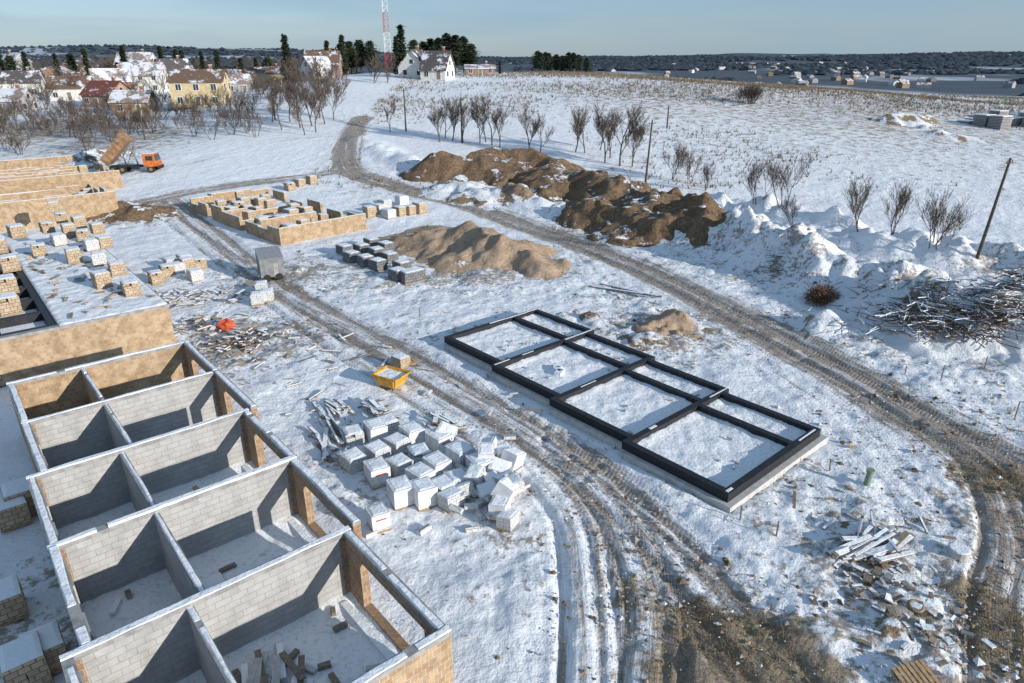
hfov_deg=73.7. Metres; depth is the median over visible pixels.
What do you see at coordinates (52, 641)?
block pallet
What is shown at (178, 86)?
windows and door
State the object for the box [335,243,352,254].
block pallet
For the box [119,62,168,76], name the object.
roof
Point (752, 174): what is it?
bare shrub
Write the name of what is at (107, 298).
building materials
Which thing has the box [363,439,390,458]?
block pallet
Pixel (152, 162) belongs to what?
tipper truck
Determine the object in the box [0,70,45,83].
roof
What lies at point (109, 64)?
distant bare trees
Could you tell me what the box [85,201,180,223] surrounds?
soil heap
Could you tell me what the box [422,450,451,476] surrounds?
block pallet
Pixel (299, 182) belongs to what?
block pallet
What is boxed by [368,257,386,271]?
block pallet
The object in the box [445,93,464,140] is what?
bare tree
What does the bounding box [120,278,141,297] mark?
block pallet
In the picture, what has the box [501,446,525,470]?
block pallet
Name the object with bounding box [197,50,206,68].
spruce tree
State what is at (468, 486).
block pallet
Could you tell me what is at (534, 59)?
pine tree
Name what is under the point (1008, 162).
utility pole
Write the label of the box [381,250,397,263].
block pallet
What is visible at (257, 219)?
block pallet
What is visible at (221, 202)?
block pallet
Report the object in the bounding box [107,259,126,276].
block pallet
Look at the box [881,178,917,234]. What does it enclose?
bare shrub
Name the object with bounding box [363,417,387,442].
block pallet
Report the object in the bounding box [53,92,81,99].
windows and door
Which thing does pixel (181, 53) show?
spruce tree
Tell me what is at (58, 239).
block pallet
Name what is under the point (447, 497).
block pallet
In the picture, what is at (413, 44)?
pine tree
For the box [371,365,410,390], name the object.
yellow skip
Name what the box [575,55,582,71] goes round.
pine tree
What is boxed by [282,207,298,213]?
block pallet
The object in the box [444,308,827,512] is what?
house foundation
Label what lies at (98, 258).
block pallet
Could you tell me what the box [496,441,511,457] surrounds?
block pallet
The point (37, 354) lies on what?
block walls
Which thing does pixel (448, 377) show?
dirt road
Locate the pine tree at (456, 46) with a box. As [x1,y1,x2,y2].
[445,34,465,73]
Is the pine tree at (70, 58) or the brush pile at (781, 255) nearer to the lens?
the brush pile at (781, 255)
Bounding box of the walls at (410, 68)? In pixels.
[398,50,419,78]
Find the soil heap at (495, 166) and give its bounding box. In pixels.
[398,147,607,186]
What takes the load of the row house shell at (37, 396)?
on the terrain at (478, 600)
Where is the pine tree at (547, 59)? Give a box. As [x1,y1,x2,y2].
[543,52,552,69]
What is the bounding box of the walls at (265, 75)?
[250,74,287,88]
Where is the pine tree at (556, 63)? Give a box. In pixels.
[551,54,560,70]
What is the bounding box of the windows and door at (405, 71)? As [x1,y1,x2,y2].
[403,59,419,74]
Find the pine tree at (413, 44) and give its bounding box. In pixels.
[406,39,423,51]
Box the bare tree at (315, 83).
[304,75,326,123]
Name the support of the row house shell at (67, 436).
on the terrain at (478, 600)
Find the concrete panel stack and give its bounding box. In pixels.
[957,110,1023,129]
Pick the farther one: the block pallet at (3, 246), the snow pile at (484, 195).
the snow pile at (484, 195)
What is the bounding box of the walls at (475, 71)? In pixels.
[465,69,494,74]
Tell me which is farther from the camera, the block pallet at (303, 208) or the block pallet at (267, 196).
the block pallet at (267, 196)
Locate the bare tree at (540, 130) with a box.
[535,113,553,151]
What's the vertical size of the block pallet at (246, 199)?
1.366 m
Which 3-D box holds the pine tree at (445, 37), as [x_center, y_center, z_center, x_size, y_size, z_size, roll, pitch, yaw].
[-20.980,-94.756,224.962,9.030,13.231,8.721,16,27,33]
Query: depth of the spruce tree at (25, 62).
227.33 m
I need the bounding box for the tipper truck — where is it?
[99,129,163,173]
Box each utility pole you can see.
[136,99,145,139]
[401,88,406,130]
[460,97,463,142]
[644,120,654,182]
[666,106,670,127]
[976,158,1012,259]
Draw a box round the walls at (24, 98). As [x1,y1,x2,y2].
[0,90,40,113]
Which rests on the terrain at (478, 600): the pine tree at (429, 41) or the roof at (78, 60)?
the pine tree at (429, 41)
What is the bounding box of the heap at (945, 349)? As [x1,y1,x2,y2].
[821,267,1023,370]
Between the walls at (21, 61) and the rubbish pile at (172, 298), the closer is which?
the rubbish pile at (172, 298)
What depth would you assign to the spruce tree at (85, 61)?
247.03 m
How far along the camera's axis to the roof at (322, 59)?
187.40 m
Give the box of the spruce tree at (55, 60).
[50,53,60,75]
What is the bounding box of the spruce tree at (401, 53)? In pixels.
[392,24,406,74]
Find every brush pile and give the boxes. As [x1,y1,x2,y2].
[728,234,801,282]
[807,273,917,314]
[826,272,1018,341]
[861,271,1023,348]
[940,267,1023,332]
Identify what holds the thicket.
on the terrain at (478, 600)
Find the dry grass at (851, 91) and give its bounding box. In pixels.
[313,70,1023,189]
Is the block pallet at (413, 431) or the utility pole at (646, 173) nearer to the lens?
the block pallet at (413, 431)
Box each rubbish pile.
[154,286,245,306]
[158,282,202,308]
[174,311,250,336]
[194,326,300,361]
[235,328,284,348]
[809,519,951,652]
[809,587,996,676]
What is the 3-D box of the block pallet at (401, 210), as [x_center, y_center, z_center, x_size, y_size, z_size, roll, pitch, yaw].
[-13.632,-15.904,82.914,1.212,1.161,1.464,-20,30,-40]
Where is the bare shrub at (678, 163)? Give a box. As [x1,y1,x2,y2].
[661,139,689,179]
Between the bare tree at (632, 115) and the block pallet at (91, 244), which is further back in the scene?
the bare tree at (632, 115)
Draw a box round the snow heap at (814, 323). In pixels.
[788,309,853,336]
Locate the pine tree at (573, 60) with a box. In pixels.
[567,52,578,70]
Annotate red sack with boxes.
[216,318,235,330]
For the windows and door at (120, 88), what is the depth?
173.65 m
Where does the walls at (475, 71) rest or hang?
on the terrain at (478, 600)
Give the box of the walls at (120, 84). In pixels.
[82,82,129,107]
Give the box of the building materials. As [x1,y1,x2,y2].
[23,236,156,318]
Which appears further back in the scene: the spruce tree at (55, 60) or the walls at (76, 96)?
the spruce tree at (55, 60)
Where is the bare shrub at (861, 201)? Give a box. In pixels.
[840,174,875,231]
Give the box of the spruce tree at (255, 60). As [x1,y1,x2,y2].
[253,58,259,66]
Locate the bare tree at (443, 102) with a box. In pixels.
[437,96,457,137]
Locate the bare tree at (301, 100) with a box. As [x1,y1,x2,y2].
[282,85,312,127]
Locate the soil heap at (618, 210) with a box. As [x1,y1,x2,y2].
[510,166,728,251]
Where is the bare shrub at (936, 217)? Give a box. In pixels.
[913,185,969,248]
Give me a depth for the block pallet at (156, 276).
58.68 m
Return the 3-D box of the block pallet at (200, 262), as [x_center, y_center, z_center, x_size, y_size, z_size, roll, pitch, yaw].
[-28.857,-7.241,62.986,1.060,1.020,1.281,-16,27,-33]
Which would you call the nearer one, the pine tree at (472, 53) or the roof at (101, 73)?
the roof at (101, 73)
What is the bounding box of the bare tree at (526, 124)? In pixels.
[516,102,541,147]
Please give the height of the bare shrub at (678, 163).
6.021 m
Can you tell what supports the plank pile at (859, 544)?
on the terrain at (478, 600)
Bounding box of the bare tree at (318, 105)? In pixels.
[302,88,327,131]
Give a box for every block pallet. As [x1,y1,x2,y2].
[0,237,8,253]
[0,253,21,273]
[0,273,19,293]
[0,291,23,316]
[0,477,37,515]
[0,495,32,532]
[0,573,29,626]
[0,630,53,682]
[6,223,27,239]
[17,619,66,674]
[30,242,47,256]
[38,221,55,233]
[47,200,60,213]
[49,233,67,246]
[54,211,67,223]
[60,222,76,237]
[64,246,82,264]
[70,215,87,228]
[75,228,89,241]
[77,165,88,172]
[81,237,100,251]
[82,188,92,192]
[89,221,105,234]
[89,269,112,289]
[90,250,106,266]
[94,234,113,248]
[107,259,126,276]
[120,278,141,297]
[147,269,165,284]
[158,263,175,277]
[162,256,177,262]
[169,261,185,273]
[175,252,191,257]
[178,256,194,268]
[186,267,204,282]
[193,256,207,268]
[215,199,226,206]
[224,205,238,210]
[230,200,244,208]
[235,190,244,196]
[236,196,250,203]
[241,204,252,209]
[242,209,256,219]
[247,195,256,203]
[250,290,263,305]
[251,206,262,209]
[254,197,266,208]
[254,217,267,222]
[254,280,267,290]
[259,194,270,198]
[260,288,273,302]
[264,199,273,208]
[272,214,286,217]
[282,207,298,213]
[282,222,297,226]
[283,182,295,190]
[287,202,299,207]
[293,178,305,186]
[296,218,308,223]
[297,205,312,212]
[303,210,316,221]
[305,174,317,184]
[317,213,328,220]
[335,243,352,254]
[339,446,366,474]
[342,249,359,263]
[342,423,364,446]
[353,242,369,253]
[356,253,373,267]
[362,205,376,218]
[363,236,379,246]
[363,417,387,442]
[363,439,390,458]
[363,456,390,489]
[365,502,390,533]
[368,246,384,256]
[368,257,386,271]
[372,203,386,214]
[375,413,398,435]
[377,198,391,207]
[377,240,394,251]
[381,208,396,219]
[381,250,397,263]
[383,432,410,455]
[385,452,413,477]
[386,474,413,510]
[387,266,405,282]
[391,352,410,368]
[392,205,406,216]
[392,259,410,267]
[394,194,408,204]
[398,420,424,444]
[400,268,416,284]
[403,204,417,215]
[405,461,435,479]
[407,442,430,463]
[410,266,425,281]
[410,475,437,511]
[412,201,427,214]
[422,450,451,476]
[425,427,453,452]
[431,473,457,491]
[435,421,457,439]
[437,486,464,513]
[443,467,464,483]
[445,439,473,467]
[456,480,474,498]
[463,463,485,486]
[465,452,492,470]
[476,479,495,504]
[478,442,494,458]
[481,436,497,455]
[483,471,497,481]
[487,456,512,472]
[488,495,510,521]
[489,476,519,498]
[491,475,503,482]
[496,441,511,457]
[496,508,519,532]
[497,467,512,476]
[500,471,526,496]
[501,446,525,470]
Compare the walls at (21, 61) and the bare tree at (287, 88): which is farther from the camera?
the walls at (21, 61)
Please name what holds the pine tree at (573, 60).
on the terrain at (478, 600)
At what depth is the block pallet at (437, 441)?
33.32 m
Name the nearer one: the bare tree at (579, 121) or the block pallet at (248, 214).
the block pallet at (248, 214)
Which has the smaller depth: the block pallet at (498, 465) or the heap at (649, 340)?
the block pallet at (498, 465)
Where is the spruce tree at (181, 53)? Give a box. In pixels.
[178,49,184,58]
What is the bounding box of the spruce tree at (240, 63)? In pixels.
[237,58,243,73]
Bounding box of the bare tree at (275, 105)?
[264,89,281,129]
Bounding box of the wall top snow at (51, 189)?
[0,171,111,202]
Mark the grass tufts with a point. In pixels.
(755, 619)
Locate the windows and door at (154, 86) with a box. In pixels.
[138,70,168,89]
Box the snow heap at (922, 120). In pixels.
[867,112,985,142]
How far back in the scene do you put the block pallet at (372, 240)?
69.06 m
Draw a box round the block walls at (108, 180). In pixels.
[0,155,122,193]
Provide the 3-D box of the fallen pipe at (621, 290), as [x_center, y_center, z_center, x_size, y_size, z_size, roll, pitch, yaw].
[8.939,-4.102,56.305,6.623,0.695,2.028,18,28,36]
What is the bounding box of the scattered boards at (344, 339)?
[232,323,420,387]
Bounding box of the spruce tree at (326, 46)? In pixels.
[323,40,331,49]
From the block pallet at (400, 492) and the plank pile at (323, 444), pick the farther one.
the plank pile at (323, 444)
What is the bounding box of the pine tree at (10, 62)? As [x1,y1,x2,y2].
[3,55,20,69]
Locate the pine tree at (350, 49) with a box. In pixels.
[345,41,359,73]
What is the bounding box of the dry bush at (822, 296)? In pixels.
[800,281,840,306]
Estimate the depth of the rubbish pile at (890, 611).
23.00 m
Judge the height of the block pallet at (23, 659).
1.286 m
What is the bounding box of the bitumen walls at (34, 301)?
[0,249,56,335]
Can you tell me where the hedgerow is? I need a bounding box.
[0,65,350,162]
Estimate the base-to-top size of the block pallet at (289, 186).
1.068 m
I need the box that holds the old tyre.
[907,599,924,613]
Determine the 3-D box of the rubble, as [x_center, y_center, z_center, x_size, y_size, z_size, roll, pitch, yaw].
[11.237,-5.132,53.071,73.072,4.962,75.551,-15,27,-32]
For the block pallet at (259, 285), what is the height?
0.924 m
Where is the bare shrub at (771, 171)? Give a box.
[762,150,815,207]
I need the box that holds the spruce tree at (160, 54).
[154,46,164,58]
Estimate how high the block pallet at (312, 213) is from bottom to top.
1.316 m
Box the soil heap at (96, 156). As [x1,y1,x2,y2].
[58,149,137,168]
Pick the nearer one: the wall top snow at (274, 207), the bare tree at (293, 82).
the wall top snow at (274, 207)
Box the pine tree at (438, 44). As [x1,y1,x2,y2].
[429,36,446,50]
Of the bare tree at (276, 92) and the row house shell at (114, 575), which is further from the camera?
the bare tree at (276, 92)
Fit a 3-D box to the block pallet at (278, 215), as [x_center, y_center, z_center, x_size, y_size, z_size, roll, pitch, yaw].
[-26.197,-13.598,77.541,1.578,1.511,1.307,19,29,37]
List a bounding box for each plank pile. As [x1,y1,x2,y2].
[307,401,360,462]
[317,398,354,419]
[360,396,389,416]
[424,410,456,426]
[822,516,916,571]
[863,510,909,565]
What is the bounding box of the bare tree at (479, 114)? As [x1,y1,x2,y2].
[469,92,485,141]
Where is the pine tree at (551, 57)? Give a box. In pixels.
[543,53,552,70]
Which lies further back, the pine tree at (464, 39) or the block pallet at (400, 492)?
the pine tree at (464, 39)
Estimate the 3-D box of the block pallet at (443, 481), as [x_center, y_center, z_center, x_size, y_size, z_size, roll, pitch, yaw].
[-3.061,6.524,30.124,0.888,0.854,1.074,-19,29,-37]
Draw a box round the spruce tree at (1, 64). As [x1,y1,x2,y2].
[0,50,5,70]
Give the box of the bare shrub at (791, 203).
[781,193,804,229]
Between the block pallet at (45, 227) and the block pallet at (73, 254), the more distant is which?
the block pallet at (45, 227)
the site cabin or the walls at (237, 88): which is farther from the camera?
the walls at (237, 88)
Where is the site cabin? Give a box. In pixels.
[254,245,292,280]
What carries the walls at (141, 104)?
on the terrain at (478, 600)
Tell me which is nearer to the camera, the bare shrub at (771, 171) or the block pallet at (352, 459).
the block pallet at (352, 459)
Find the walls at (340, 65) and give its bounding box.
[334,60,342,76]
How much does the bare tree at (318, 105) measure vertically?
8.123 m
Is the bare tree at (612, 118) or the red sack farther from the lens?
the bare tree at (612, 118)
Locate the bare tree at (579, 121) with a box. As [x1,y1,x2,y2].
[570,103,591,151]
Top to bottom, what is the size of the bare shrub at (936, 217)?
5.804 m
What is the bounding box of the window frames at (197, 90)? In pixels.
[175,82,229,106]
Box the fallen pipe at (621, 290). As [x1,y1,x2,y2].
[588,283,661,297]
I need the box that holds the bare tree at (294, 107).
[287,93,304,134]
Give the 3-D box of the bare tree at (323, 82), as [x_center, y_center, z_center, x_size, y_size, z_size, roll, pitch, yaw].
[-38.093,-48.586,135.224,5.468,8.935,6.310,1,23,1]
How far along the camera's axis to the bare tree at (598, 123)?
103.81 m
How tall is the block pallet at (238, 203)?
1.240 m
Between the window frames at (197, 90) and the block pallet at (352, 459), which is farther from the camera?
the window frames at (197, 90)
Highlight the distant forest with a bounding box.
[0,44,1023,95]
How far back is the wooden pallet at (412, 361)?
43.19 m
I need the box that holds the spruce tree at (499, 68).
[498,61,502,73]
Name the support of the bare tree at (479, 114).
on the terrain at (478, 600)
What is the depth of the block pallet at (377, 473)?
30.79 m
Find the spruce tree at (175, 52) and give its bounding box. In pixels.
[171,49,179,58]
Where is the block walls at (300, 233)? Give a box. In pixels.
[189,188,366,245]
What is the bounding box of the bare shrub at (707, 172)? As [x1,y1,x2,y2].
[701,160,716,189]
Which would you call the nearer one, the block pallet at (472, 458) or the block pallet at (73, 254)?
the block pallet at (472, 458)
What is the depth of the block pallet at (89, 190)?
90.60 m
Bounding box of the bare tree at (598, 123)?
[589,100,616,162]
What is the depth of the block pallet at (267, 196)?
87.63 m
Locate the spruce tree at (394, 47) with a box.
[390,36,397,73]
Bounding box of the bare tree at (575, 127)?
[570,107,586,152]
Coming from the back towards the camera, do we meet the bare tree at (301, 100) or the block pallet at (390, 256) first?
the bare tree at (301, 100)
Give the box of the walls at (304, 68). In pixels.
[300,58,334,79]
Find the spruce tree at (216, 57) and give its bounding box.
[212,49,223,68]
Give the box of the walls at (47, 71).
[42,67,75,76]
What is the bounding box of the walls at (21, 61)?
[15,53,32,69]
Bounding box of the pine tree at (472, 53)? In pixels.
[463,43,481,63]
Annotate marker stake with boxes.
[1013,401,1020,419]
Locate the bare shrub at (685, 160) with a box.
[677,145,705,182]
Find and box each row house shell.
[6,340,217,470]
[21,369,264,472]
[25,408,293,544]
[47,454,361,645]
[59,525,453,682]
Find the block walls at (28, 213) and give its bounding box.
[0,172,118,232]
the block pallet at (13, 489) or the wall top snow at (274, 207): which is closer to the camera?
the block pallet at (13, 489)
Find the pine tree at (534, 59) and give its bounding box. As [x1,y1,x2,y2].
[532,51,539,68]
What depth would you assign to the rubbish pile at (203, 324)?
48.95 m
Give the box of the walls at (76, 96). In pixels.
[47,89,82,100]
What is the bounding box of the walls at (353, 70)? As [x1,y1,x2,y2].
[343,67,354,74]
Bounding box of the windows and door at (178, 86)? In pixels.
[175,74,230,105]
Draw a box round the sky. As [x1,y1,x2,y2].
[0,0,1023,56]
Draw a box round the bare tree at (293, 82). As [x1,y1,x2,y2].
[282,69,302,116]
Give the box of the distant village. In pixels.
[44,62,1015,87]
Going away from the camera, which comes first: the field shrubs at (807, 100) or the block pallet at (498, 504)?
the block pallet at (498, 504)
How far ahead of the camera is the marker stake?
36.71 m
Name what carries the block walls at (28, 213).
on the terrain at (478, 600)
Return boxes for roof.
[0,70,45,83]
[0,88,40,101]
[2,52,31,61]
[42,66,75,73]
[46,76,92,88]
[61,58,98,66]
[79,80,131,95]
[88,68,133,81]
[107,90,158,102]
[114,52,155,63]
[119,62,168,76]
[154,58,193,71]
[166,69,232,82]
[230,73,252,83]
[244,67,281,73]
[298,56,335,69]
[304,50,343,65]
[396,49,423,68]
[418,50,456,70]
[464,64,495,68]
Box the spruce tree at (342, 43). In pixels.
[338,34,350,74]
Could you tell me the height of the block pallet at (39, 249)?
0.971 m
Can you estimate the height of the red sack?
0.920 m
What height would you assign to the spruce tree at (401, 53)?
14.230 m
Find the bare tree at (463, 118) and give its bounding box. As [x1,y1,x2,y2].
[449,102,473,141]
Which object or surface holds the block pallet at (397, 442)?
on the terrain at (478, 600)
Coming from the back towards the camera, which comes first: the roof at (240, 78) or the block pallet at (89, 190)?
the roof at (240, 78)
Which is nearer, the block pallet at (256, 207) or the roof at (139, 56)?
the block pallet at (256, 207)
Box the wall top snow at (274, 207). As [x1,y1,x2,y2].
[190,188,364,229]
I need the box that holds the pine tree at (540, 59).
[535,52,545,68]
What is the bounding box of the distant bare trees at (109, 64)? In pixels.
[0,51,398,110]
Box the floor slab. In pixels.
[0,236,169,341]
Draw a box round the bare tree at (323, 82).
[303,74,331,117]
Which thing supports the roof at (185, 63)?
on the walls
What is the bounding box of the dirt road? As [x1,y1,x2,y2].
[118,113,1023,682]
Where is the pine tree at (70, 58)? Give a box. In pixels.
[62,53,80,71]
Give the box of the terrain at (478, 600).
[0,46,1023,682]
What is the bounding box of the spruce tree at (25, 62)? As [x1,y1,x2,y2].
[18,51,31,69]
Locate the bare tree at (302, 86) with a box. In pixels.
[292,75,319,125]
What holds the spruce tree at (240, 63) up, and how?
on the terrain at (478, 600)
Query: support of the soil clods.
on the terrain at (478, 600)
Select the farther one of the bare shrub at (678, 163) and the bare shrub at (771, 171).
the bare shrub at (678, 163)
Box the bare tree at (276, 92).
[268,85,283,121]
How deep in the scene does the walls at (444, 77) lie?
182.41 m
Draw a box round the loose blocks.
[364,434,529,538]
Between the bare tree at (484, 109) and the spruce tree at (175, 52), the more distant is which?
the spruce tree at (175, 52)
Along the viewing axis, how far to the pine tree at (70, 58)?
252.04 m
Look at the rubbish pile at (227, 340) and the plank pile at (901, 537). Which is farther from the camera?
the rubbish pile at (227, 340)
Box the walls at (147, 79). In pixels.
[134,66,169,92]
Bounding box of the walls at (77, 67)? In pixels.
[63,63,97,73]
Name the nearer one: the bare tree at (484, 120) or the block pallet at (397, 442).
the block pallet at (397, 442)
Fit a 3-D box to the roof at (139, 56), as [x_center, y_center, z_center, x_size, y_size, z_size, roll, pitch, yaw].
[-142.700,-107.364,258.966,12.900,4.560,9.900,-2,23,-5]
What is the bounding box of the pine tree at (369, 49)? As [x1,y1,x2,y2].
[361,40,379,66]
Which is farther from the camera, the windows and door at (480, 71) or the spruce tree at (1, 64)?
the spruce tree at (1, 64)
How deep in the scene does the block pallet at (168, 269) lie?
60.54 m
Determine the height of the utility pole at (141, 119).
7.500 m
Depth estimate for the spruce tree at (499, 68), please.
218.31 m
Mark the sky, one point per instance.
(503, 28)
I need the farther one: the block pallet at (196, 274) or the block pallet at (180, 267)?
the block pallet at (180, 267)
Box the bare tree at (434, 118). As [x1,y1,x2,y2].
[425,104,447,141]
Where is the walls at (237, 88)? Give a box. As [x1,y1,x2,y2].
[231,84,251,93]
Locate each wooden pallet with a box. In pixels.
[398,356,416,367]
[890,659,940,682]
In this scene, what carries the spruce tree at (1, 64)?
on the terrain at (478, 600)
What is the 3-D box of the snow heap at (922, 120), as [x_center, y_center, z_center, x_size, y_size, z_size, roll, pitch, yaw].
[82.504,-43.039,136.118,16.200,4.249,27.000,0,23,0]
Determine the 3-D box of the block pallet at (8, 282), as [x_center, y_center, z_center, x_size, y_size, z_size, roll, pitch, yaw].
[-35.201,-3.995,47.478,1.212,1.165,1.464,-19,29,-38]
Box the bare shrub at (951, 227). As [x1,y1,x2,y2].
[928,200,977,249]
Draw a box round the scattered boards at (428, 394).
[244,351,542,428]
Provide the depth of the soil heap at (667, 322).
48.62 m
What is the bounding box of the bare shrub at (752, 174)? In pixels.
[744,156,782,204]
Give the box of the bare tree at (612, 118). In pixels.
[599,107,628,157]
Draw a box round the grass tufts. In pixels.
[611,218,1023,682]
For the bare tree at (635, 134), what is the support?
on the terrain at (478, 600)
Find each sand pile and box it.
[377,225,453,240]
[391,220,570,280]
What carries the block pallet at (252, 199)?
on the terrain at (478, 600)
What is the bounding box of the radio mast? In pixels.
[382,0,391,70]
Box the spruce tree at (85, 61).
[80,48,90,75]
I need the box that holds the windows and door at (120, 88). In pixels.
[85,87,122,106]
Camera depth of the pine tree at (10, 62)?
242.41 m
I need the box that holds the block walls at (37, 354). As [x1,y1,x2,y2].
[0,307,175,385]
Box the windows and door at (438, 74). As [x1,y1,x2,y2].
[424,61,452,78]
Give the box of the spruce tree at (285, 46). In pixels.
[279,33,295,82]
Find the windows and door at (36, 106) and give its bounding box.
[0,94,37,112]
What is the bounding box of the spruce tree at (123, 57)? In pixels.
[117,45,127,61]
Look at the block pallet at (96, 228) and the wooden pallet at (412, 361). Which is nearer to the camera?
the wooden pallet at (412, 361)
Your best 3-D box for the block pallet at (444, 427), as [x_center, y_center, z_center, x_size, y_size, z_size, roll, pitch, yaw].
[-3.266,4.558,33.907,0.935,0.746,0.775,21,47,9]
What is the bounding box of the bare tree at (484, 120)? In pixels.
[468,97,487,142]
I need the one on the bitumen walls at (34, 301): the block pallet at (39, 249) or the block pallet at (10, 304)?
the block pallet at (10, 304)
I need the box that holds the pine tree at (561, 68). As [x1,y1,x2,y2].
[559,55,565,70]
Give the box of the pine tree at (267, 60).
[261,57,275,66]
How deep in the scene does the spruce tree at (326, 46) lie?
235.39 m
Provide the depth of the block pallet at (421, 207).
83.13 m
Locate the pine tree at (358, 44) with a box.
[352,39,365,73]
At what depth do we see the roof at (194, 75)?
157.17 m
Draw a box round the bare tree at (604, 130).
[596,110,613,149]
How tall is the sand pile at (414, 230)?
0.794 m
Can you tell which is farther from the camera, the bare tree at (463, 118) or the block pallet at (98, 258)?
the bare tree at (463, 118)
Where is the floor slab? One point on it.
(30, 332)
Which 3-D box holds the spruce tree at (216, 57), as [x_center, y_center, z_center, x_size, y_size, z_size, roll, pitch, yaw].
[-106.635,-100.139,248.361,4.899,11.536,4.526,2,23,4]
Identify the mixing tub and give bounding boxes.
[947,542,971,561]
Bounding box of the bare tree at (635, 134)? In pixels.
[620,116,650,166]
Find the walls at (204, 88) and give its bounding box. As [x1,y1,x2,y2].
[169,72,231,107]
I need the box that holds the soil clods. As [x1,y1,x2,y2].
[136,114,1023,682]
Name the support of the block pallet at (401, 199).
on the terrain at (478, 600)
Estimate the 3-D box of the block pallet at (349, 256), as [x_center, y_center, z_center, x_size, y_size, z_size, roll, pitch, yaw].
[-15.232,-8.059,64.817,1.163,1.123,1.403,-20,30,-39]
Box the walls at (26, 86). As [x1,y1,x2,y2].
[0,74,47,95]
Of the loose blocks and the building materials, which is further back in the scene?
the building materials
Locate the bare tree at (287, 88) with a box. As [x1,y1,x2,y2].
[273,80,297,121]
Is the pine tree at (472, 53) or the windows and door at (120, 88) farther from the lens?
the pine tree at (472, 53)
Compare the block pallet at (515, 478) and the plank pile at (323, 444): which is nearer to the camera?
the block pallet at (515, 478)
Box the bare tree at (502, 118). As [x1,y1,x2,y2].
[486,104,515,146]
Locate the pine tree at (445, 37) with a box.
[441,33,452,51]
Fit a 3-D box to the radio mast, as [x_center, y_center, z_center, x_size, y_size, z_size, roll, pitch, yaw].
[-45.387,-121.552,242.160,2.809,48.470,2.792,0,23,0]
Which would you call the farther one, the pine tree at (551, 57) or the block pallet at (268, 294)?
the pine tree at (551, 57)
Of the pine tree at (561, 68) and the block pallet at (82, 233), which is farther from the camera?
the pine tree at (561, 68)
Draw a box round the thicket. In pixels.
[731,82,764,103]
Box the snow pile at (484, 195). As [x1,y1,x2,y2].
[418,180,534,210]
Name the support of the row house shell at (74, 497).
on the terrain at (478, 600)
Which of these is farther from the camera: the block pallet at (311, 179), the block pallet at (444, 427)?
the block pallet at (311, 179)
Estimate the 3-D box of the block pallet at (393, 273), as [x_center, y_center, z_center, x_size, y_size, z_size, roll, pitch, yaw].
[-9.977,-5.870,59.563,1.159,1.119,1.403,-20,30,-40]
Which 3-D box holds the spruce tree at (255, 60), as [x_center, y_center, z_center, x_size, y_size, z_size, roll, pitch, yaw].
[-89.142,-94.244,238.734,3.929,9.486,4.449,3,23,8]
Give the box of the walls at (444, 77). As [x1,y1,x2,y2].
[420,55,454,80]
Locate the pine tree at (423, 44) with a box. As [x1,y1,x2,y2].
[419,41,428,50]
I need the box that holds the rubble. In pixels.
[179,180,1023,682]
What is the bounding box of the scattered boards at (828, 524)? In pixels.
[723,445,986,570]
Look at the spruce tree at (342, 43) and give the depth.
218.50 m
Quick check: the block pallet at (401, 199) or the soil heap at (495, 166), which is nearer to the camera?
the block pallet at (401, 199)
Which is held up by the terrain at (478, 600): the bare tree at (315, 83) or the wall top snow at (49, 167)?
the bare tree at (315, 83)
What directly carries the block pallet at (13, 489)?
on the terrain at (478, 600)
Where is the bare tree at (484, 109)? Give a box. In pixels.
[479,90,501,144]
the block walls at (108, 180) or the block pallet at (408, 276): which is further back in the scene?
the block walls at (108, 180)
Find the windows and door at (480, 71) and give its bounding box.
[465,69,491,74]
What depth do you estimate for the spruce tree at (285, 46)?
201.47 m
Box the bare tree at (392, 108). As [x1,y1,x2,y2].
[383,96,397,131]
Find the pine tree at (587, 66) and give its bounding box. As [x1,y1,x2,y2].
[582,58,591,71]
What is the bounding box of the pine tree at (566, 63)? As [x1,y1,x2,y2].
[563,52,570,70]
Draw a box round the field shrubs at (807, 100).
[628,78,952,110]
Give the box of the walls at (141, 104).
[110,93,158,114]
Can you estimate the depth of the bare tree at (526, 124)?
111.04 m
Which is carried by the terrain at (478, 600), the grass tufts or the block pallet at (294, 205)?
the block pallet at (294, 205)
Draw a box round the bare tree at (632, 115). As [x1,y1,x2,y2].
[605,100,649,165]
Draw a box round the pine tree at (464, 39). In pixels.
[459,35,470,73]
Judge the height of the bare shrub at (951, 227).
4.748 m
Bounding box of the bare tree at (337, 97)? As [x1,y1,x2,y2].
[322,82,345,119]
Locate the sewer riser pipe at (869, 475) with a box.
[863,467,874,485]
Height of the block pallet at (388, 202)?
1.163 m
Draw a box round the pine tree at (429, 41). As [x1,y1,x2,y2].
[425,37,433,50]
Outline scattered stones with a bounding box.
[209,224,1023,679]
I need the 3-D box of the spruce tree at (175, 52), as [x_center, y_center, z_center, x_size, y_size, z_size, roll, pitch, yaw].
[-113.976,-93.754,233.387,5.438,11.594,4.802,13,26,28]
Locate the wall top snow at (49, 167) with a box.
[0,155,116,180]
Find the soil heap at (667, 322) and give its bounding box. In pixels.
[632,309,716,339]

